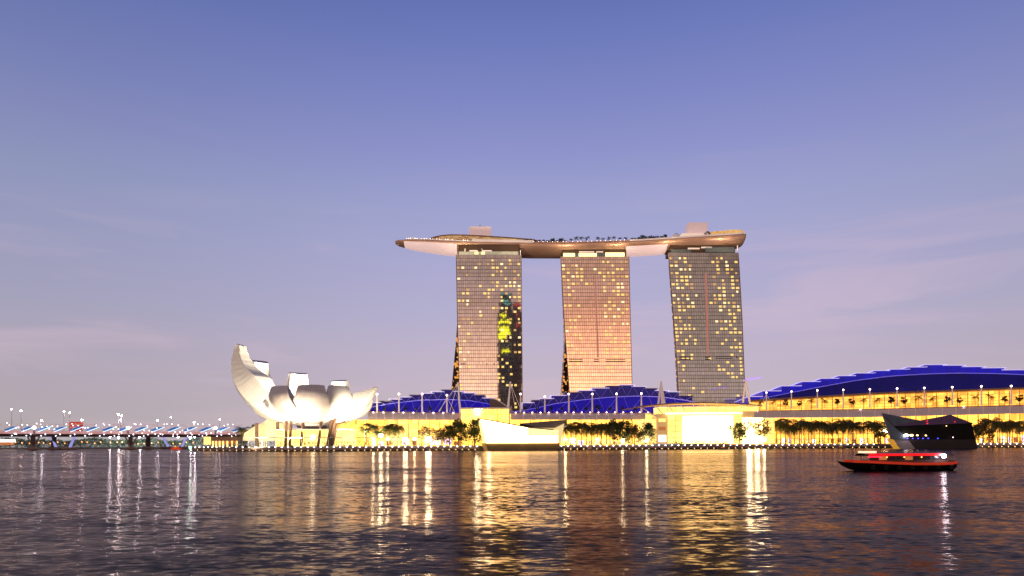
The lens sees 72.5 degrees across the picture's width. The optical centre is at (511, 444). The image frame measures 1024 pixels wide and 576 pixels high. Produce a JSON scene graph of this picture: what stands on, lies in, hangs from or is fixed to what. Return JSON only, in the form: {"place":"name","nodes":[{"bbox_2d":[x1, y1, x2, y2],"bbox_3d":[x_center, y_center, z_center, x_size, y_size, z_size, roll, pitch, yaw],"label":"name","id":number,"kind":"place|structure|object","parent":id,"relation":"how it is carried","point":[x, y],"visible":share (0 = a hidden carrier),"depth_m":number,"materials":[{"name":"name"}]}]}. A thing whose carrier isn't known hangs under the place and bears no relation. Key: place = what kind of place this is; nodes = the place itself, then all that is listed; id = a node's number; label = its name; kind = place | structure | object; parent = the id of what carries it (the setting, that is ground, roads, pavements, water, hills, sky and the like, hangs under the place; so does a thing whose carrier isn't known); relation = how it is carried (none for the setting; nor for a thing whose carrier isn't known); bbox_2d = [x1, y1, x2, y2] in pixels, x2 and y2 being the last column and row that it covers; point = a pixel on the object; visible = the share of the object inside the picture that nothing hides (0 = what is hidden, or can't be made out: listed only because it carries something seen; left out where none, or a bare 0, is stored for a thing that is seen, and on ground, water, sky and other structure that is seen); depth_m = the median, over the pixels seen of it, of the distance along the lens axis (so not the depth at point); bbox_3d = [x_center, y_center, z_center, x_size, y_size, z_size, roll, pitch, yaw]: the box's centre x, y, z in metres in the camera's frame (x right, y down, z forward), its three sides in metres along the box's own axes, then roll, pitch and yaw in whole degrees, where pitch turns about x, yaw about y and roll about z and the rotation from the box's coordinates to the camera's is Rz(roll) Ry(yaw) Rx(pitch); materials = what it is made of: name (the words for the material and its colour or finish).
{"place":"outdoors","nodes":[
{"label":"outdoors","id":0,"kind":"place"},
{"bbox_2d":[0,439,14,444],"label":"lit pavilion","id":1,"kind":"structure","parent":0,"point":[7,442],"depth_m":1241.00,"materials":[{"name":"white"}]},
{"bbox_2d":[0,446,271,448],"bbox_3d":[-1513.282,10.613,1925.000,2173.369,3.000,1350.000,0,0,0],"label":"bank","id":2,"kind":"structure","parent":0,"point":[98,448],"depth_m":1259.53,"materials":[{"name":"grey concrete"}]},
{"bbox_2d":[0,437,249,447],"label":"trees","id":3,"kind":"object","parent":2,"relation":"on","point":[105,443],"visible":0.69,"depth_m":1282.22,"materials":[{"name":"green plant"}]},
{"bbox_2d":[0,446,1023,575],"bbox_3d":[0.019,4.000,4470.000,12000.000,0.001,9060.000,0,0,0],"label":"water","id":4,"kind":"structure","parent":0,"point":[684,512],"depth_m":40.45,"materials":[{"name":"black liquid"}]},
{"bbox_2d":[47,437,189,449],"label":"road bridge","id":5,"kind":"structure","parent":4,"relation":"in","point":[70,447],"depth_m":898.90,"materials":[{"name":"blue"}]},
{"bbox_2d":[70,422,82,430],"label":"city bus","id":6,"kind":"object","parent":5,"relation":"on","point":[72,424],"visible":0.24,"depth_m":910.20,"materials":[{"name":"red"}]},
{"bbox_2d":[0,423,244,449],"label":"helix bridge","id":7,"kind":"structure","parent":4,"relation":"in","point":[88,432],"depth_m":876.31,"materials":[{"name":"grey metal"}]},
{"bbox_2d":[192,447,340,451],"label":"promenade deck","id":8,"kind":"structure","parent":4,"relation":"in","point":[293,448],"depth_m":475.93,"materials":[{"name":"concrete"}]},
{"bbox_2d":[340,446,478,451],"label":"promenade deck","id":9,"kind":"structure","parent":4,"relation":"in","point":[384,448],"depth_m":484.18,"materials":[{"name":"concrete"}]},
{"bbox_2d":[477,418,566,450],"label":"glass pavilion","id":10,"kind":"structure","parent":4,"relation":"in","point":[531,436],"depth_m":462.00,"materials":[{"name":"white glass"}]},
{"bbox_2d":[561,445,726,449],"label":"promenade deck","id":11,"kind":"structure","parent":4,"relation":"in","point":[620,446],"depth_m":495.43,"materials":[{"name":"concrete"}]},
{"bbox_2d":[727,444,890,448],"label":"promenade deck","id":12,"kind":"structure","parent":4,"relation":"in","point":[827,445],"depth_m":545.02,"materials":[{"name":"concrete"}]},
{"bbox_2d":[837,451,957,470],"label":"river boat","id":13,"kind":"object","parent":4,"relation":"on","point":[909,461],"visible":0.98,"depth_m":100.48,"materials":[{"name":"red"}]},
{"bbox_2d":[881,413,977,448],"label":"dark pavilion","id":14,"kind":"structure","parent":4,"relation":"in","point":[948,432],"depth_m":470.00,"materials":[{"name":"glass"}]},
{"bbox_2d":[979,443,1023,447],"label":"promenade deck","id":15,"kind":"structure","parent":4,"relation":"in","point":[1006,444],"depth_m":534.62,"materials":[{"name":"concrete"}]},
{"bbox_2d":[0,0,1023,447],"label":"sky","id":16,"kind":"structure","parent":0,"point":[183,183],"materials":[{"name":"blue"}]},
{"bbox_2d":[193,444,1023,451],"bbox_3d":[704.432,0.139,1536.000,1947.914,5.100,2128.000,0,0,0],"label":"ground","id":17,"kind":"structure","parent":0,"point":[559,448],"depth_m":501.48,"materials":[{"name":"grey concrete"}]},
{"bbox_2d":[204,437,241,446],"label":"ferry kiosk","id":18,"kind":"object","parent":17,"relation":"on","point":[218,440],"visible":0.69,"depth_m":570.50,"materials":[{"name":"yellow metal"}]},
{"bbox_2d":[235,426,250,446],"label":"palm tree","id":19,"kind":"object","parent":17,"relation":"on","point":[241,430],"visible":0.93,"depth_m":558.19,"materials":[{"name":"green plant"}]},
{"bbox_2d":[243,420,288,446],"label":"glass annex","id":20,"kind":"object","parent":17,"relation":"on","point":[267,428],"visible":0.46,"depth_m":556.00,"materials":[{"name":"yellow glass"}]},
{"bbox_2d":[269,441,290,446],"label":"planted hedge","id":21,"kind":"object","parent":17,"relation":"on","point":[280,445],"visible":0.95,"depth_m":487.34,"materials":[{"name":"plant"}]},
{"bbox_2d":[248,437,341,446],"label":"pergola rail","id":22,"kind":"object","parent":17,"relation":"on","point":[294,437],"visible":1,"depth_m":479.13,"materials":[{"name":"white metal"}]},
{"bbox_2d":[231,344,377,446],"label":"lotus museum","id":23,"kind":"structure","parent":17,"relation":"on","point":[298,400],"depth_m":505.85,"materials":[{"name":"grey"}]},
{"bbox_2d":[294,441,319,446],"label":"planted hedge","id":24,"kind":"object","parent":17,"relation":"on","point":[307,444],"visible":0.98,"depth_m":480.40,"materials":[{"name":"plant"}]},
{"bbox_2d":[322,441,354,446],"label":"planted hedge","id":25,"kind":"object","parent":17,"relation":"on","point":[324,443],"visible":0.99,"depth_m":480.20,"materials":[{"name":"plant"}]},
{"bbox_2d":[358,426,371,445],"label":"palm tree","id":26,"kind":"object","parent":17,"relation":"on","point":[363,431],"visible":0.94,"depth_m":491.62,"materials":[{"name":"green plant"}]},
{"bbox_2d":[362,423,382,445],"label":"palm tree","id":27,"kind":"object","parent":17,"relation":"on","point":[374,428],"visible":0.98,"depth_m":491.11,"materials":[{"name":"green plant"}]},
{"bbox_2d":[357,441,388,446],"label":"planted hedge","id":28,"kind":"object","parent":17,"relation":"on","point":[370,445],"visible":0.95,"depth_m":486.94,"materials":[{"name":"plant"}]},
{"bbox_2d":[373,429,386,445],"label":"palm tree","id":29,"kind":"object","parent":17,"relation":"on","point":[378,433],"visible":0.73,"depth_m":496.13,"materials":[{"name":"green plant"}]},
{"bbox_2d":[381,423,396,445],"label":"palm tree","id":30,"kind":"object","parent":17,"relation":"on","point":[388,430],"visible":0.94,"depth_m":491.79,"materials":[{"name":"green plant"}]},
{"bbox_2d":[384,425,402,445],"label":"palm tree","id":31,"kind":"object","parent":17,"relation":"on","point":[395,434],"visible":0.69,"depth_m":494.57,"materials":[{"name":"green plant"}]},
{"bbox_2d":[390,425,405,445],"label":"palm tree","id":32,"kind":"object","parent":17,"relation":"on","point":[400,430],"visible":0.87,"depth_m":496.65,"materials":[{"name":"green plant"}]},
{"bbox_2d":[356,437,441,446],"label":"pergola rail","id":33,"kind":"object","parent":17,"relation":"on","point":[398,437],"visible":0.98,"depth_m":489.39,"materials":[{"name":"white metal"}]},
{"bbox_2d":[391,441,421,445],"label":"planted hedge","id":34,"kind":"object","parent":17,"relation":"on","point":[400,444],"visible":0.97,"depth_m":492.95,"materials":[{"name":"plant"}]},
{"bbox_2d":[338,389,509,445],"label":"shopping hall","id":35,"kind":"structure","parent":17,"relation":"on","point":[412,421],"depth_m":590.00,"materials":[{"name":"blue"}]},
{"bbox_2d":[438,382,460,412],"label":"frame mast","id":36,"kind":"object","parent":35,"relation":"on","point":[453,398],"visible":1,"depth_m":577.57,"materials":[{"name":"white metal"}]},
{"bbox_2d":[507,382,518,406],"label":"frame mast","id":37,"kind":"object","parent":35,"relation":"on","point":[511,388],"visible":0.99,"depth_m":576.58,"materials":[{"name":"white metal"}]},
{"bbox_2d":[417,425,433,445],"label":"broadleaf tree","id":38,"kind":"object","parent":17,"relation":"on","point":[425,432],"visible":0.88,"depth_m":497.53,"materials":[{"name":"green plant"}]},
{"bbox_2d":[431,428,445,445],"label":"broadleaf tree","id":39,"kind":"object","parent":17,"relation":"on","point":[438,433],"visible":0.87,"depth_m":496.00,"materials":[{"name":"green plant"}]},
{"bbox_2d":[441,424,459,445],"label":"broadleaf tree","id":40,"kind":"object","parent":17,"relation":"on","point":[448,433],"visible":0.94,"depth_m":497.31,"materials":[{"name":"green plant"}]},
{"bbox_2d":[451,418,466,445],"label":"broadleaf tree","id":41,"kind":"object","parent":17,"relation":"on","point":[458,424],"visible":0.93,"depth_m":496.99,"materials":[{"name":"green plant"}]},
{"bbox_2d":[438,440,481,445],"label":"planted hedge","id":42,"kind":"object","parent":17,"relation":"on","point":[463,444],"visible":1,"depth_m":495.02,"materials":[{"name":"plant"}]},
{"bbox_2d":[464,418,482,445],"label":"broadleaf tree","id":43,"kind":"object","parent":17,"relation":"on","point":[473,430],"visible":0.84,"depth_m":497.78,"materials":[{"name":"green plant"}]},
{"bbox_2d":[452,244,522,413],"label":"hotel tower","id":44,"kind":"structure","parent":17,"relation":"on","point":[488,356],"depth_m":760.00,"materials":[{"name":"grey glass"}]},
{"bbox_2d":[460,366,516,407],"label":"lit windows","id":45,"kind":"structure","parent":44,"relation":"in","point":[468,366],"depth_m":759.96,"materials":[{"name":"yellow glass"}]},
{"bbox_2d":[395,222,745,258],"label":"roof deck","id":46,"kind":"structure","parent":44,"relation":"on","point":[448,244],"depth_m":767.94,"materials":[{"name":"brown metal"}]},
{"bbox_2d":[562,425,571,435],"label":"palm tree","id":47,"kind":"object","parent":17,"relation":"on","point":[564,429],"visible":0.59,"depth_m":501.12,"materials":[{"name":"green plant"}]},
{"bbox_2d":[564,422,577,444],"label":"palm tree","id":48,"kind":"object","parent":17,"relation":"on","point":[570,424],"visible":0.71,"depth_m":502.98,"materials":[{"name":"green plant"}]},
{"bbox_2d":[566,424,580,444],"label":"palm tree","id":49,"kind":"object","parent":17,"relation":"on","point":[576,430],"visible":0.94,"depth_m":501.58,"materials":[{"name":"green plant"}]},
{"bbox_2d":[571,422,588,444],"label":"palm tree","id":50,"kind":"object","parent":17,"relation":"on","point":[582,425],"visible":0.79,"depth_m":502.53,"materials":[{"name":"green plant"}]},
{"bbox_2d":[565,440,600,445],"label":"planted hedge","id":51,"kind":"object","parent":17,"relation":"on","point":[582,443],"visible":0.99,"depth_m":499.17,"materials":[{"name":"plant"}]},
{"bbox_2d":[577,423,595,443],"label":"palm tree","id":52,"kind":"object","parent":17,"relation":"on","point":[587,430],"visible":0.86,"depth_m":502.18,"materials":[{"name":"green plant"}]},
{"bbox_2d":[583,425,597,444],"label":"palm tree","id":53,"kind":"object","parent":17,"relation":"on","point":[590,428],"visible":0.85,"depth_m":502.85,"materials":[{"name":"green plant"}]},
{"bbox_2d":[560,249,631,394],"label":"hotel tower","id":54,"kind":"structure","parent":17,"relation":"on","point":[597,351],"depth_m":768.00,"materials":[{"name":"grey glass"}]},
{"bbox_2d":[566,334,629,371],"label":"lit windows","id":55,"kind":"structure","parent":54,"relation":"in","point":[575,334],"depth_m":767.79,"materials":[{"name":"yellow glass"}]},
{"bbox_2d":[589,423,603,443],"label":"palm tree","id":56,"kind":"object","parent":17,"relation":"on","point":[599,430],"visible":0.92,"depth_m":502.31,"materials":[{"name":"green plant"}]},
{"bbox_2d":[510,384,698,445],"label":"shopping hall","id":57,"kind":"structure","parent":17,"relation":"on","point":[628,396],"depth_m":595.32,"materials":[{"name":"blue"}]},
{"bbox_2d":[598,422,612,444],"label":"palm tree","id":58,"kind":"object","parent":17,"relation":"on","point":[606,426],"visible":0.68,"depth_m":504.38,"materials":[{"name":"green plant"}]},
{"bbox_2d":[605,418,623,443],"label":"broadleaf tree","id":59,"kind":"object","parent":17,"relation":"on","point":[614,422],"visible":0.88,"depth_m":503.97,"materials":[{"name":"green plant"}]},
{"bbox_2d":[615,419,632,444],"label":"broadleaf tree","id":60,"kind":"object","parent":17,"relation":"on","point":[625,429],"visible":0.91,"depth_m":504.80,"materials":[{"name":"green plant"}]},
{"bbox_2d":[613,441,656,444],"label":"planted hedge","id":61,"kind":"object","parent":17,"relation":"on","point":[633,443],"visible":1,"depth_m":503.55,"materials":[{"name":"plant"}]},
{"bbox_2d":[628,423,642,443],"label":"broadleaf tree","id":62,"kind":"object","parent":17,"relation":"on","point":[636,433],"visible":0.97,"depth_m":505.60,"materials":[{"name":"green plant"}]},
{"bbox_2d":[638,422,656,444],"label":"broadleaf tree","id":63,"kind":"object","parent":17,"relation":"on","point":[649,428],"visible":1,"depth_m":506.60,"materials":[{"name":"green plant"}]},
{"bbox_2d":[622,402,774,443],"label":"event hall","id":64,"kind":"structure","parent":17,"relation":"on","point":[694,424],"depth_m":544.00,"materials":[{"name":"gold metal"}]},
{"bbox_2d":[657,381,664,403],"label":"frame mast","id":65,"kind":"object","parent":64,"relation":"on","point":[661,391],"visible":0.96,"depth_m":574.36,"materials":[{"name":"white metal"}]},
{"bbox_2d":[659,435,665,441],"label":"pier window","id":66,"kind":"structure","parent":64,"relation":"in","point":[662,438],"depth_m":543.38,"materials":[{"name":"white glass"}]},
{"bbox_2d":[742,379,750,402],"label":"frame mast","id":67,"kind":"object","parent":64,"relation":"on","point":[746,386],"visible":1,"depth_m":599.40,"materials":[{"name":"white metal"}]},
{"bbox_2d":[672,440,730,444],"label":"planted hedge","id":68,"kind":"object","parent":17,"relation":"on","point":[699,441],"visible":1,"depth_m":519.93,"materials":[{"name":"plant"}]},
{"bbox_2d":[665,244,746,444],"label":"hotel tower","id":69,"kind":"structure","parent":17,"relation":"on","point":[705,292],"depth_m":764.00,"materials":[{"name":"grey glass"}]},
{"bbox_2d":[675,320,742,396],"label":"lit windows","id":70,"kind":"structure","parent":69,"relation":"in","point":[729,320],"depth_m":763.86,"materials":[{"name":"yellow glass"}]},
{"bbox_2d":[728,422,747,444],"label":"broadleaf tree","id":71,"kind":"object","parent":17,"relation":"on","point":[740,430],"visible":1,"depth_m":538.82,"materials":[{"name":"green plant"}]},
{"bbox_2d":[746,419,771,444],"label":"broadleaf tree","id":72,"kind":"object","parent":17,"relation":"on","point":[762,432],"visible":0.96,"depth_m":545.75,"materials":[{"name":"green plant"}]},
{"bbox_2d":[774,418,787,443],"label":"palm tree","id":73,"kind":"object","parent":17,"relation":"on","point":[778,421],"visible":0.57,"depth_m":556.42,"materials":[{"name":"green plant"}]},
{"bbox_2d":[774,421,788,443],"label":"palm tree","id":74,"kind":"object","parent":17,"relation":"on","point":[779,426],"visible":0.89,"depth_m":551.43,"materials":[{"name":"green plant"}]},
{"bbox_2d":[774,418,796,443],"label":"palm tree","id":75,"kind":"object","parent":17,"relation":"on","point":[789,422],"visible":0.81,"depth_m":553.30,"materials":[{"name":"green plant"}]},
{"bbox_2d":[781,424,797,443],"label":"palm tree","id":76,"kind":"object","parent":17,"relation":"on","point":[786,432],"visible":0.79,"depth_m":553.33,"materials":[{"name":"green plant"}]},
{"bbox_2d":[788,426,801,443],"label":"palm tree","id":77,"kind":"object","parent":17,"relation":"on","point":[794,429],"visible":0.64,"depth_m":554.70,"materials":[{"name":"green plant"}]},
{"bbox_2d":[790,419,809,443],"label":"palm tree","id":78,"kind":"object","parent":17,"relation":"on","point":[799,423],"visible":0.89,"depth_m":552.72,"materials":[{"name":"green plant"}]},
{"bbox_2d":[775,438,831,444],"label":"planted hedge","id":79,"kind":"object","parent":17,"relation":"on","point":[806,440],"visible":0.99,"depth_m":552.97,"materials":[{"name":"plant"}]},
{"bbox_2d":[796,420,815,443],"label":"palm tree","id":80,"kind":"object","parent":17,"relation":"on","point":[804,427],"visible":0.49,"depth_m":556.15,"materials":[{"name":"green plant"}]},
{"bbox_2d":[802,420,819,443],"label":"palm tree","id":81,"kind":"object","parent":17,"relation":"on","point":[808,425],"visible":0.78,"depth_m":555.54,"materials":[{"name":"green plant"}]},
{"bbox_2d":[807,420,823,443],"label":"palm tree","id":82,"kind":"object","parent":17,"relation":"on","point":[815,428],"visible":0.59,"depth_m":556.37,"materials":[{"name":"green plant"}]},
{"bbox_2d":[810,420,830,443],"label":"palm tree","id":83,"kind":"object","parent":17,"relation":"on","point":[821,426],"visible":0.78,"depth_m":555.45,"materials":[{"name":"green plant"}]},
{"bbox_2d":[816,422,833,439],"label":"palm tree","id":84,"kind":"object","parent":17,"relation":"on","point":[825,425],"visible":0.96,"depth_m":554.18,"materials":[{"name":"green plant"}]},
{"bbox_2d":[826,424,840,435],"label":"palm tree","id":85,"kind":"object","parent":17,"relation":"on","point":[835,431],"visible":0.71,"depth_m":554.53,"materials":[{"name":"green plant"}]},
{"bbox_2d":[831,421,847,443],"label":"palm tree","id":86,"kind":"object","parent":17,"relation":"on","point":[840,426],"visible":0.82,"depth_m":554.50,"materials":[{"name":"green plant"}]},
{"bbox_2d":[832,418,853,443],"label":"palm tree","id":87,"kind":"object","parent":17,"relation":"on","point":[847,420],"visible":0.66,"depth_m":560.35,"materials":[{"name":"green plant"}]},
{"bbox_2d":[838,421,857,443],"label":"palm tree","id":88,"kind":"object","parent":17,"relation":"on","point":[848,424],"visible":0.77,"depth_m":555.97,"materials":[{"name":"green plant"}]},
{"bbox_2d":[844,421,863,443],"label":"palm tree","id":89,"kind":"object","parent":17,"relation":"on","point":[853,429],"visible":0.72,"depth_m":557.66,"materials":[{"name":"green plant"}]},
{"bbox_2d":[848,423,864,443],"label":"palm tree","id":90,"kind":"object","parent":17,"relation":"on","point":[859,426],"visible":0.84,"depth_m":556.68,"materials":[{"name":"green plant"}]},
{"bbox_2d":[833,438,881,443],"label":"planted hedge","id":91,"kind":"object","parent":17,"relation":"on","point":[855,440],"visible":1,"depth_m":556.17,"materials":[{"name":"plant"}]},
{"bbox_2d":[860,422,876,442],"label":"palm tree","id":92,"kind":"object","parent":17,"relation":"on","point":[865,426],"visible":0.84,"depth_m":560.72,"materials":[{"name":"green plant"}]},
{"bbox_2d":[864,420,883,442],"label":"palm tree","id":93,"kind":"object","parent":17,"relation":"on","point":[872,426],"visible":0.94,"depth_m":558.61,"materials":[{"name":"green plant"}]},
{"bbox_2d":[870,422,884,443],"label":"palm tree","id":94,"kind":"object","parent":17,"relation":"on","point":[880,429],"visible":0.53,"depth_m":559.80,"materials":[{"name":"green plant"}]},
{"bbox_2d":[735,364,1023,444],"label":"shopping hall","id":95,"kind":"structure","parent":17,"relation":"on","point":[939,381],"depth_m":638.59,"materials":[{"name":"blue"}]},
{"bbox_2d":[871,423,888,443],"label":"broadleaf tree","id":96,"kind":"object","parent":17,"relation":"on","point":[882,433],"visible":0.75,"depth_m":558.82,"materials":[{"name":"green plant"}]},
{"bbox_2d":[972,423,983,439],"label":"broadleaf tree","id":97,"kind":"object","parent":17,"relation":"on","point":[977,432],"visible":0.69,"depth_m":549.19,"materials":[{"name":"green plant"}]},
{"bbox_2d":[973,417,995,442],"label":"broadleaf tree","id":98,"kind":"object","parent":17,"relation":"on","point":[981,427],"visible":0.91,"depth_m":547.07,"materials":[{"name":"green plant"}]},
{"bbox_2d":[981,417,1003,442],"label":"palm tree","id":99,"kind":"object","parent":17,"relation":"on","point":[993,421],"visible":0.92,"depth_m":545.68,"materials":[{"name":"green plant"}]},
{"bbox_2d":[988,421,1009,442],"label":"palm tree","id":100,"kind":"object","parent":17,"relation":"on","point":[996,425],"visible":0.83,"depth_m":543.50,"materials":[{"name":"green plant"}]},
{"bbox_2d":[980,437,1023,443],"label":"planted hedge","id":101,"kind":"object","parent":17,"relation":"on","point":[998,441],"visible":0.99,"depth_m":542.01,"materials":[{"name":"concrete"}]},
{"bbox_2d":[1000,421,1017,442],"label":"palm tree","id":102,"kind":"object","parent":17,"relation":"on","point":[1004,425],"visible":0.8,"depth_m":543.47,"materials":[{"name":"green plant"}]},
{"bbox_2d":[1003,420,1022,441],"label":"palm tree","id":103,"kind":"object","parent":17,"relation":"on","point":[1011,421],"visible":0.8,"depth_m":542.42,"materials":[{"name":"green plant"}]},
{"bbox_2d":[1007,420,1023,442],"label":"palm tree","id":104,"kind":"object","parent":17,"relation":"on","point":[1019,423],"visible":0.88,"depth_m":541.14,"materials":[{"name":"green plant"}]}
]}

